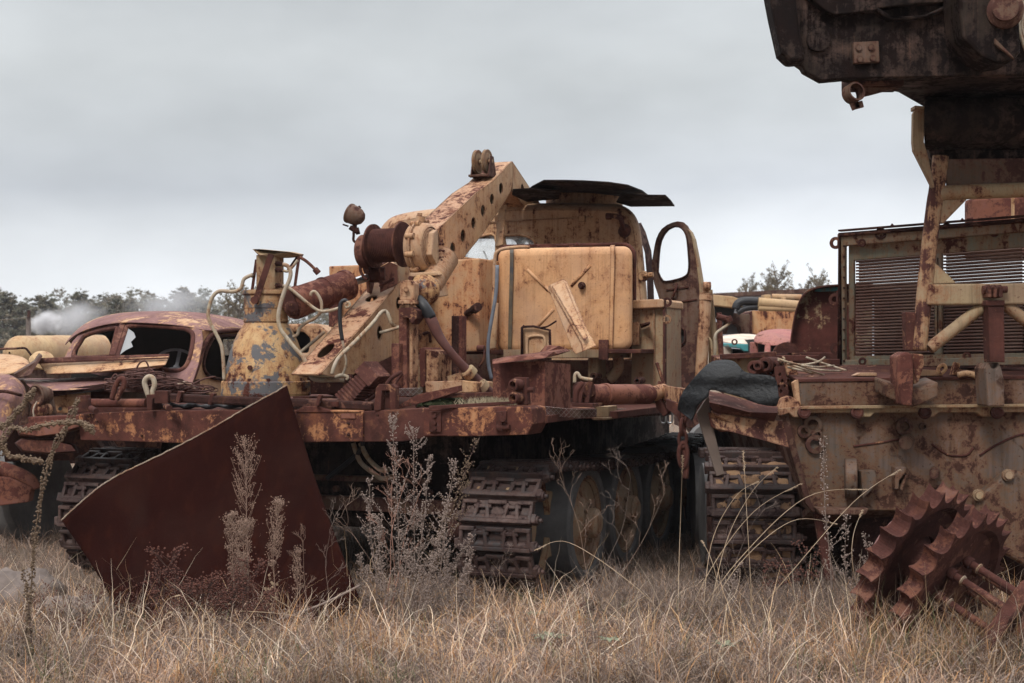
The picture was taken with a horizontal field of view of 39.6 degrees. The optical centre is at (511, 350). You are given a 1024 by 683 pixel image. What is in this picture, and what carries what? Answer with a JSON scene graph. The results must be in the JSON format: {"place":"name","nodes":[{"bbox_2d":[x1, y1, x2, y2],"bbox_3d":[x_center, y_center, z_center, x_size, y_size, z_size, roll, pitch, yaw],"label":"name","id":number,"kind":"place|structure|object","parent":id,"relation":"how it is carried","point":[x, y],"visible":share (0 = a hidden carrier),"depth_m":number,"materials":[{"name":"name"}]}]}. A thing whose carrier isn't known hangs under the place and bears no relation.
{"place":"outdoors","nodes":[
{"label":"outdoors","id":0,"kind":"place"},
{"bbox_2d":[0,310,30,335],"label":"utility pole","id":1,"kind":"object","parent":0,"point":[28,324],"visible":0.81,"depth_m":61.90,"materials":[{"name":"wood"}]},
{"bbox_2d":[0,374,1023,682],"bbox_3d":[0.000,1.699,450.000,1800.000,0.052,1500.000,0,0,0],"label":"ground","id":2,"kind":"structure","parent":0,"point":[346,540],"depth_m":10.96,"materials":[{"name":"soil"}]},
{"bbox_2d":[0,294,33,351],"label":"pine tree","id":3,"kind":"object","parent":2,"relation":"on","point":[10,313],"visible":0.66,"depth_m":95.66,"materials":[{"name":"green plant"}]},
{"bbox_2d":[0,290,36,353],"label":"pine tree","id":4,"kind":"object","parent":2,"relation":"on","point":[3,297],"visible":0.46,"depth_m":96.24,"materials":[{"name":"green plant"}]},
{"bbox_2d":[0,387,36,430],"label":"knobbly stalk","id":5,"kind":"object","parent":2,"relation":"on","point":[18,409],"visible":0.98,"depth_m":7.79,"materials":[{"name":"plant"}]},
{"bbox_2d":[0,439,43,464],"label":"knobbly stalk","id":6,"kind":"object","parent":2,"relation":"on","point":[30,459],"visible":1,"depth_m":7.69,"materials":[{"name":"plant"}]},
{"bbox_2d":[8,301,42,336],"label":"pine tree","id":7,"kind":"object","parent":2,"relation":"on","point":[21,330],"visible":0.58,"depth_m":95.71,"materials":[{"name":"green plant"}]},
{"bbox_2d":[0,347,55,425],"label":"wrecked bonnet","id":8,"kind":"object","parent":2,"relation":"on","point":[10,363],"visible":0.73,"depth_m":14.50,"materials":[{"name":"beige paint"}]},
{"bbox_2d":[21,566,34,657],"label":"knobbly stalk","id":9,"kind":"object","parent":2,"relation":"on","point":[30,629],"visible":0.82,"depth_m":7.90,"materials":[{"name":"plant"}]},
{"bbox_2d":[0,567,69,615],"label":"concrete lump","id":10,"kind":"object","parent":2,"relation":"on","point":[7,574],"visible":0.42,"depth_m":9.17,"materials":[{"name":"concrete"}]},
{"bbox_2d":[23,294,61,333],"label":"pine tree","id":11,"kind":"object","parent":2,"relation":"on","point":[35,307],"visible":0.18,"depth_m":107.23,"materials":[{"name":"green plant"}]},
{"bbox_2d":[31,295,62,335],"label":"pine tree","id":12,"kind":"object","parent":2,"relation":"on","point":[49,309],"visible":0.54,"depth_m":99.83,"materials":[{"name":"green plant"}]},
{"bbox_2d":[0,418,95,466],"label":"knobbly stalk","id":13,"kind":"object","parent":2,"relation":"on","point":[87,427],"visible":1,"depth_m":7.69,"materials":[{"name":"plant"}]},
{"bbox_2d":[19,397,79,651],"bbox_3d":[-2.599,0.986,8.000,0.344,1.453,0.059,0,0,0],"label":"knobbly stalk","id":14,"kind":"object","parent":2,"relation":"on","point":[64,430],"visible":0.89,"depth_m":7.99,"materials":[{"name":"plant"}]},
{"bbox_2d":[3,335,110,414],"bbox_3d":[-7.425,0.700,24.497,2.257,1.999,5.006,0,0,0],"label":"tanker wreck","id":15,"kind":"object","parent":2,"relation":"on","point":[54,345],"visible":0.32,"depth_m":22.75,"materials":[{"name":"paint"}]},
{"bbox_2d":[55,307,82,334],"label":"pine tree","id":16,"kind":"object","parent":2,"relation":"on","point":[68,322],"visible":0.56,"depth_m":93.26,"materials":[{"name":"green plant"}]},
{"bbox_2d":[20,594,117,622],"bbox_3d":[-2.762,1.685,9.043,0.801,0.259,0.589,0,0,20],"label":"concrete lump","id":17,"kind":"object","parent":2,"relation":"on","point":[71,598],"visible":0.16,"depth_m":8.92,"materials":[{"name":"concrete"}]},
{"bbox_2d":[53,291,91,333],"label":"pine tree","id":18,"kind":"object","parent":2,"relation":"on","point":[83,300],"visible":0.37,"depth_m":99.86,"materials":[{"name":"green plant"}]},
{"bbox_2d":[78,301,105,334],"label":"pine tree","id":19,"kind":"object","parent":2,"relation":"on","point":[98,312],"visible":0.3,"depth_m":97.68,"materials":[{"name":"green plant"}]},
{"bbox_2d":[106,295,129,313],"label":"pine tree","id":20,"kind":"object","parent":2,"relation":"on","point":[115,301],"visible":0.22,"depth_m":100.32,"materials":[{"name":"green plant"}]},
{"bbox_2d":[0,311,243,539],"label":"car","id":21,"kind":"object","parent":2,"relation":"on","point":[184,345],"visible":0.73,"depth_m":12.71,"materials":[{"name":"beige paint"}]},
{"bbox_2d":[120,297,143,312],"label":"pine tree","id":22,"kind":"object","parent":2,"relation":"on","point":[129,302],"visible":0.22,"depth_m":92.31,"materials":[{"name":"green plant"}]},
{"bbox_2d":[137,297,163,311],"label":"pine tree","id":23,"kind":"object","parent":2,"relation":"on","point":[154,306],"visible":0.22,"depth_m":94.33,"materials":[{"name":"green plant"}]},
{"bbox_2d":[135,542,191,632],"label":"russet weed","id":24,"kind":"object","parent":2,"relation":"on","point":[151,551],"visible":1,"depth_m":8.24,"materials":[{"name":"plant"}]},
{"bbox_2d":[0,283,328,351],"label":"wood","id":25,"kind":"object","parent":2,"relation":"on","point":[324,317],"visible":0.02,"depth_m":131.44,"materials":[{"name":"green plant"}]},
{"bbox_2d":[19,578,313,643],"bbox_3d":[-2.143,1.556,8.708,1.955,0.331,1.136,0,0,0],"label":"russet weed scrub","id":26,"kind":"object","parent":2,"relation":"on","point":[136,595],"visible":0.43,"depth_m":8.54,"materials":[{"name":"plant"}]},
{"bbox_2d":[167,294,195,311],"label":"pine tree","id":27,"kind":"object","parent":2,"relation":"on","point":[184,300],"visible":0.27,"depth_m":90.23,"materials":[{"name":"green plant"}]},
{"bbox_2d":[162,286,206,312],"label":"pine tree","id":28,"kind":"object","parent":2,"relation":"on","point":[184,290],"visible":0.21,"depth_m":95.35,"materials":[{"name":"green plant"}]},
{"bbox_2d":[166,577,203,634],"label":"russet weed","id":29,"kind":"object","parent":2,"relation":"on","point":[181,602],"visible":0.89,"depth_m":8.24,"materials":[{"name":"plant"}]},
{"bbox_2d":[179,570,223,624],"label":"russet weed","id":30,"kind":"object","parent":2,"relation":"on","point":[211,580],"visible":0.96,"depth_m":8.23,"materials":[{"name":"plant"}]},
{"bbox_2d":[61,385,359,633],"bbox_3d":[-1.938,0.995,8.993,1.836,1.527,1.056,0,0,-13],"label":"steel plate","id":31,"kind":"object","parent":2,"relation":"on","point":[169,500],"visible":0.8,"depth_m":9.25,"materials":[{"name":"metal"}]},
{"bbox_2d":[202,582,231,630],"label":"russet weed","id":32,"kind":"object","parent":2,"relation":"on","point":[217,609],"visible":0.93,"depth_m":8.23,"materials":[{"name":"plant"}]},
{"bbox_2d":[215,289,243,354],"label":"bare tree","id":33,"kind":"object","parent":2,"relation":"on","point":[228,342],"visible":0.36,"depth_m":60.01,"materials":[{"name":"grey plant"}]},
{"bbox_2d":[220,510,240,634],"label":"plume weed","id":34,"kind":"object","parent":2,"relation":"on","point":[228,546],"visible":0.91,"depth_m":8.35,"materials":[{"name":"plant"}]},
{"bbox_2d":[210,565,255,632],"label":"russet weed","id":35,"kind":"object","parent":2,"relation":"on","point":[233,603],"visible":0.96,"depth_m":8.23,"materials":[{"name":"plant"}]},
{"bbox_2d":[223,279,248,353],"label":"bare tree","id":36,"kind":"object","parent":2,"relation":"on","point":[235,306],"visible":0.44,"depth_m":59.84,"materials":[{"name":"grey plant"}]},
{"bbox_2d":[230,517,253,629],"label":"plume weed","id":37,"kind":"object","parent":2,"relation":"on","point":[245,554],"visible":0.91,"depth_m":8.30,"materials":[{"name":"plant"}]},
{"bbox_2d":[230,432,261,632],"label":"plume weed","id":38,"kind":"object","parent":2,"relation":"on","point":[245,472],"visible":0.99,"depth_m":8.35,"materials":[{"name":"plant"}]},
{"bbox_2d":[223,553,268,633],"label":"russet weed","id":39,"kind":"object","parent":2,"relation":"on","point":[245,582],"visible":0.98,"depth_m":8.24,"materials":[{"name":"plant"}]},
{"bbox_2d":[238,584,284,636],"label":"russet weed","id":40,"kind":"object","parent":2,"relation":"on","point":[260,609],"visible":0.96,"depth_m":8.24,"materials":[{"name":"plant"}]},
{"bbox_2d":[262,496,288,636],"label":"plume weed","id":41,"kind":"object","parent":2,"relation":"on","point":[277,502],"visible":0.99,"depth_m":8.35,"materials":[{"name":"plant"}]},
{"bbox_2d":[290,545,303,630],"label":"plume weed","id":42,"kind":"object","parent":2,"relation":"on","point":[297,571],"visible":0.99,"depth_m":8.40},
{"bbox_2d":[316,497,348,623],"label":"wiry weed","id":43,"kind":"object","parent":2,"relation":"on","point":[337,513],"visible":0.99,"depth_m":8.60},
{"bbox_2d":[353,552,366,610],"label":"mugwort weed","id":44,"kind":"object","parent":2,"relation":"on","point":[361,574],"visible":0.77,"depth_m":8.81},
{"bbox_2d":[359,565,374,623],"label":"mugwort weed","id":45,"kind":"object","parent":2,"relation":"on","point":[369,585],"visible":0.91,"depth_m":8.70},
{"bbox_2d":[334,482,411,618],"bbox_3d":[-0.840,1.254,8.733,0.502,0.893,0.205,0,0,-11],"label":"wiry weed","id":46,"kind":"object","parent":2,"relation":"on","point":[373,537],"visible":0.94,"depth_m":8.70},
{"bbox_2d":[15,149,732,601],"bbox_3d":[-0.566,-0.038,12.444,5.435,3.510,6.008,0,0,22],"label":"tracked crane vehicle","id":47,"kind":"object","parent":2,"relation":"on","point":[413,303],"visible":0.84,"depth_m":10.42,"materials":[{"name":"paint"}]},
{"bbox_2d":[104,360,218,393],"bbox_3d":[-2.722,0.208,10.868,1.040,0.274,0.972,0,0,0],"label":"wire heap","id":48,"kind":"object","parent":47,"relation":"on","point":[136,377],"visible":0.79,"depth_m":10.60,"materials":[{"name":"metal"}]},
{"bbox_2d":[162,403,246,409],"bbox_3d":[-2.232,0.402,10.299,0.620,0.056,0.057,0,0,0],"label":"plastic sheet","id":49,"kind":"object","parent":47,"relation":"on","point":[190,406],"visible":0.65,"depth_m":10.29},
{"bbox_2d":[289,324,330,356],"bbox_3d":[-2.494,0.689,17.675,0.612,2.023,1.450,0,0,0],"label":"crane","id":50,"kind":"object","parent":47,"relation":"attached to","point":[308,333],"visible":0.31,"depth_m":17.00,"materials":[{"name":"beige paint"}]},
{"bbox_2d":[399,385,461,408],"bbox_3d":[-0.568,0.320,9.760,0.453,0.163,0.020,0,0,0],"label":"loose sheet","id":51,"kind":"object","parent":47,"relation":"on","point":[424,397],"visible":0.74,"depth_m":9.75,"materials":[{"name":"metal"}]},
{"bbox_2d":[417,397,463,407],"bbox_3d":[-0.493,0.353,9.893,0.344,0.153,0.282,0,0,0],"label":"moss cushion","id":52,"kind":"object","parent":47,"relation":"on","point":[448,400],"visible":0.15,"depth_m":9.81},
{"bbox_2d":[443,395,516,404],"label":"moss tuft","id":53,"kind":"object","parent":47,"relation":"on","point":[484,400],"visible":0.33,"depth_m":9.65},
{"bbox_2d":[512,188,558,201],"bbox_3d":[0.220,-1.410,12.900,0.440,0.045,0.799,0,0,0],"label":"roof sheet","id":54,"kind":"object","parent":47,"relation":"on","point":[529,194],"visible":1,"depth_m":12.88,"materials":[{"name":"paint"}]},
{"bbox_2d":[548,279,595,353],"bbox_3d":[0.441,-0.261,10.593,0.130,0.574,0.769,0,0,-16],"label":"loose channel","id":55,"kind":"object","parent":47,"relation":"on","point":[579,337],"visible":1,"depth_m":10.54,"materials":[{"name":"beige paint"}]},
{"bbox_2d":[530,180,646,195],"bbox_3d":[0.737,-1.488,13.050,1.196,0.148,1.700,0,0,0],"label":"roof sheet","id":56,"kind":"object","parent":47,"relation":"on","point":[597,187],"visible":0.69,"depth_m":12.59,"materials":[{"name":"paint"}]},
{"bbox_2d":[616,193,674,206],"bbox_3d":[1.184,-1.363,12.841,0.524,0.070,0.654,0,0,14],"label":"roof sheet","id":57,"kind":"object","parent":47,"relation":"on","point":[636,200],"visible":1,"depth_m":12.82,"materials":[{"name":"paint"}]},
{"bbox_2d":[677,410,689,478],"bbox_3d":[1.119,0.599,9.305,0.093,0.484,0.065,0,0,-30],"label":"tow chain","id":58,"kind":"object","parent":47,"relation":"hanging from","point":[683,448],"visible":0.82,"depth_m":9.29,"materials":[{"name":"metal"}]},
{"bbox_2d":[356,476,396,619],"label":"mugwort weed","id":59,"kind":"object","parent":2,"relation":"on","point":[368,510],"visible":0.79,"depth_m":8.85,"materials":[{"name":"plant"}]},
{"bbox_2d":[375,562,389,612],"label":"mugwort weed","id":60,"kind":"object","parent":2,"relation":"on","point":[381,600],"visible":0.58,"depth_m":8.82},
{"bbox_2d":[365,448,404,617],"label":"wiry weed","id":61,"kind":"object","parent":2,"relation":"on","point":[392,526],"visible":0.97,"depth_m":8.70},
{"bbox_2d":[371,512,401,621],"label":"mugwort weed","id":62,"kind":"object","parent":2,"relation":"on","point":[379,534],"visible":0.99,"depth_m":8.60,"materials":[{"name":"plant"}]},
{"bbox_2d":[369,455,407,621],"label":"wiry weed","id":63,"kind":"object","parent":2,"relation":"on","point":[391,511],"visible":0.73,"depth_m":8.90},
{"bbox_2d":[387,550,402,623],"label":"mugwort weed","id":64,"kind":"object","parent":2,"relation":"on","point":[392,593],"visible":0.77,"depth_m":8.80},
{"bbox_2d":[372,410,430,621],"bbox_3d":[-0.679,1.035,8.752,0.367,1.338,0.165,0,0,0],"label":"mugwort weed","id":65,"kind":"object","parent":2,"relation":"on","point":[393,453],"visible":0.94,"depth_m":8.75,"materials":[{"name":"plant"}]},
{"bbox_2d":[391,529,416,628],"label":"mugwort weed","id":66,"kind":"object","parent":2,"relation":"on","point":[402,593],"visible":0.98,"depth_m":8.55,"materials":[{"name":"plant"}]},
{"bbox_2d":[389,457,423,614],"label":"wiry weed","id":67,"kind":"object","parent":2,"relation":"on","point":[407,461],"visible":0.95,"depth_m":8.75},
{"bbox_2d":[394,421,430,623],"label":"mugwort weed","id":68,"kind":"object","parent":2,"relation":"on","point":[412,497],"visible":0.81,"depth_m":8.80,"materials":[{"name":"plant"}]},
{"bbox_2d":[406,549,426,629],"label":"mugwort weed","id":69,"kind":"object","parent":2,"relation":"on","point":[411,578],"visible":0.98,"depth_m":8.56,"materials":[{"name":"plant"}]},
{"bbox_2d":[396,454,439,621],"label":"mugwort weed","id":70,"kind":"object","parent":2,"relation":"on","point":[430,457],"visible":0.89,"depth_m":8.70,"materials":[{"name":"plant"}]},
{"bbox_2d":[416,563,434,625],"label":"mugwort weed","id":71,"kind":"object","parent":2,"relation":"on","point":[420,579],"visible":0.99,"depth_m":8.50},
{"bbox_2d":[407,498,451,631],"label":"mugwort weed","id":72,"kind":"object","parent":2,"relation":"on","point":[438,555],"visible":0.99,"depth_m":8.49,"materials":[{"name":"plant"}]},
{"bbox_2d":[424,551,439,622],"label":"mugwort weed","id":73,"kind":"object","parent":2,"relation":"on","point":[434,585],"visible":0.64,"depth_m":8.68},
{"bbox_2d":[388,435,480,611],"bbox_3d":[-0.480,1.113,8.801,0.574,1.184,0.156,0,0,0],"label":"beaded weed","id":74,"kind":"object","parent":2,"relation":"on","point":[459,487],"visible":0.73,"depth_m":8.80,"materials":[{"name":"plant"}]},
{"bbox_2d":[415,457,459,626],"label":"mugwort weed","id":75,"kind":"object","parent":2,"relation":"on","point":[449,519],"visible":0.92,"depth_m":8.60,"materials":[{"name":"plant"}]},
{"bbox_2d":[418,457,471,620],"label":"beaded weed","id":76,"kind":"object","parent":2,"relation":"on","point":[464,487],"visible":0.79,"depth_m":8.80,"materials":[{"name":"plant"}]},
{"bbox_2d":[439,545,457,619],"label":"mugwort weed","id":77,"kind":"object","parent":2,"relation":"on","point":[450,588],"visible":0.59,"depth_m":8.81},
{"bbox_2d":[429,533,475,622],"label":"mugwort weed","id":78,"kind":"object","parent":2,"relation":"on","point":[458,556],"visible":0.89,"depth_m":8.70,"materials":[{"name":"plant"}]},
{"bbox_2d":[437,558,471,631],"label":"mugwort weed","id":79,"kind":"object","parent":2,"relation":"on","point":[459,583],"visible":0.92,"depth_m":8.60,"materials":[{"name":"plant"}]},
{"bbox_2d":[459,546,484,621],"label":"mugwort weed","id":80,"kind":"object","parent":2,"relation":"on","point":[470,557],"visible":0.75,"depth_m":8.78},
{"bbox_2d":[0,533,1023,682],"bbox_3d":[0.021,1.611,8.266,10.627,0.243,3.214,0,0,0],"label":"matted dry grass","id":81,"kind":"structure","parent":2,"relation":"on","point":[559,671],"depth_m":7.65,"materials":[{"name":"plant"}]},
{"bbox_2d":[278,584,360,620],"bbox_3d":[-1.151,1.512,8.511,0.506,0.200,0.046,0,0,-17],"label":"bare stick","id":82,"kind":"object","parent":81,"relation":"on","point":[334,598],"visible":0.79,"depth_m":8.51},
{"bbox_2d":[0,574,1023,682],"bbox_3d":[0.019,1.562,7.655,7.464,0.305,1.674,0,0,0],"label":"grey weed scrub","id":83,"kind":"object","parent":2,"relation":"on","point":[348,646],"visible":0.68,"depth_m":7.51,"materials":[{"name":"plant"}]},
{"bbox_2d":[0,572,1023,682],"bbox_3d":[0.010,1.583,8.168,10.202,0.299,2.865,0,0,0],"label":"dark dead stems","id":84,"kind":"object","parent":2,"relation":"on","point":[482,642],"visible":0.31,"depth_m":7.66,"materials":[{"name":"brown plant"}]},
{"bbox_2d":[0,562,1023,639],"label":"dry grass tufts","id":85,"kind":"object","parent":2,"relation":"on","point":[508,610],"visible":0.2,"depth_m":8.79,"materials":[{"name":"plant"}]},
{"bbox_2d":[549,437,609,606],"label":"wiry weed","id":86,"kind":"object","parent":2,"relation":"on","point":[570,498],"visible":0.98,"depth_m":8.80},
{"bbox_2d":[595,444,630,611],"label":"wiry weed","id":87,"kind":"object","parent":2,"relation":"on","point":[616,457],"visible":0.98,"depth_m":8.85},
{"bbox_2d":[600,460,668,616],"bbox_3d":[0.759,1.180,8.815,0.454,0.990,0.188,0,0,0],"label":"wiry weed","id":88,"kind":"object","parent":2,"relation":"on","point":[636,524],"visible":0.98,"depth_m":8.80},
{"bbox_2d":[573,554,867,640],"bbox_3d":[1.415,1.481,8.782,2.143,0.465,1.282,0,0,0],"label":"grey weed scrub","id":89,"kind":"object","parent":2,"relation":"on","point":[744,594],"visible":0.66,"depth_m":8.68,"materials":[{"name":"plant"}]},
{"bbox_2d":[690,334,755,432],"bbox_3d":[2.777,0.743,17.304,1.467,1.913,2.268,0,0,0],"label":"turquoise lorry","id":90,"kind":"object","parent":2,"relation":"on","point":[738,341],"visible":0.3,"depth_m":16.63,"materials":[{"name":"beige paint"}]},
{"bbox_2d":[729,561,742,620],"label":"grey seed weed","id":91,"kind":"object","parent":2,"relation":"on","point":[736,581],"visible":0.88,"depth_m":8.60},
{"bbox_2d":[674,294,801,431],"bbox_3d":[4.160,0.394,24.012,2.600,2.613,2.775,0,0,0],"label":"truck crane wreck","id":92,"kind":"object","parent":2,"relation":"on","point":[775,311],"visible":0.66,"depth_m":23.60,"materials":[{"name":"beige paint"}]},
{"bbox_2d":[743,329,790,352],"bbox_3d":[2.968,0.166,16.172,0.653,0.833,2.049,0,0,6],"label":"red cab wreck","id":93,"kind":"object","parent":2,"relation":"on","point":[770,340],"visible":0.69,"depth_m":15.56,"materials":[{"name":"paint"}]},
{"bbox_2d":[758,261,792,289],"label":"tree","id":94,"kind":"object","parent":2,"relation":"on","point":[780,275],"visible":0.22,"depth_m":76.35,"materials":[{"name":"green plant"}]},
{"bbox_2d":[763,557,791,621],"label":"russet weed","id":95,"kind":"object","parent":2,"relation":"on","point":[787,571],"visible":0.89,"depth_m":8.61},
{"bbox_2d":[691,489,867,623],"bbox_3d":[1.605,1.260,8.547,1.094,0.857,0.123,0,0,0],"label":"grass stalk","id":96,"kind":"object","parent":2,"relation":"on","point":[761,535],"depth_m":8.51,"materials":[{"name":"plant"}]},
{"bbox_2d":[786,539,823,619],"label":"russet weed","id":97,"kind":"object","parent":2,"relation":"on","point":[805,575],"visible":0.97,"depth_m":8.67,"materials":[{"name":"plant"}]},
{"bbox_2d":[803,269,829,288],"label":"tree","id":98,"kind":"object","parent":2,"relation":"on","point":[817,283],"visible":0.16,"depth_m":73.24,"materials":[{"name":"green plant"}]},
{"bbox_2d":[773,284,871,364],"bbox_3d":[2.535,-0.188,11.600,0.976,0.752,1.000,0,0,0],"label":"rusty wing wreck","id":99,"kind":"object","parent":2,"relation":"on","point":[814,326],"visible":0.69,"depth_m":11.50,"materials":[{"name":"brown paint"}]},
{"bbox_2d":[818,436,851,629],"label":"grey seed weed","id":100,"kind":"object","parent":2,"relation":"on","point":[827,533],"visible":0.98,"depth_m":8.50,"materials":[{"name":"plant"}]},
{"bbox_2d":[835,513,859,628],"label":"grey seed weed","id":101,"kind":"object","parent":2,"relation":"on","point":[844,564],"visible":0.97,"depth_m":8.45,"materials":[{"name":"plant"}]},
{"bbox_2d":[685,0,1023,596],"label":"engineering vehicle","id":102,"kind":"object","parent":2,"relation":"on","point":[931,391],"visible":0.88,"depth_m":9.33,"materials":[{"name":"paint"}]},
{"bbox_2d":[696,397,723,475],"bbox_3d":[1.271,0.550,9.120,0.175,0.506,0.040,0,0,0],"label":"strap","id":103,"kind":"object","parent":102,"relation":"attached to","point":[707,430],"visible":0.88,"depth_m":9.10,"materials":[{"name":"fabric"}]},
{"bbox_2d":[677,360,778,420],"bbox_3d":[1.348,0.250,8.958,0.686,0.392,0.171,0,0,23],"label":"rubber sheet","id":104,"kind":"object","parent":102,"relation":"on","point":[731,377],"visible":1,"depth_m":8.90,"materials":[{"name":"rubber"}]},
{"bbox_2d":[777,356,846,374],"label":"loose wires","id":105,"kind":"object","parent":102,"relation":"on","point":[808,368],"visible":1,"depth_m":9.50,"materials":[{"name":"metal"}]},
{"bbox_2d":[782,557,1023,682],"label":"dry grass tufts","id":106,"kind":"object","parent":2,"relation":"on","point":[919,639],"visible":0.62,"depth_m":7.56,"materials":[{"name":"plant"}]},
{"bbox_2d":[850,481,1023,660],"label":"drive sprocket assembly","id":107,"kind":"object","parent":2,"relation":"on","point":[934,537],"visible":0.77,"depth_m":8.03,"materials":[{"name":"brown metal"}]},
{"bbox_2d":[0,0,1023,345],"label":"sky","id":108,"kind":"structure","parent":0,"point":[153,146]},
{"bbox_2d":[713,284,916,355],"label":"corrugated shed","id":109,"kind":"structure","parent":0,"point":[757,294],"depth_m":47.16,"materials":[{"name":"paint"}]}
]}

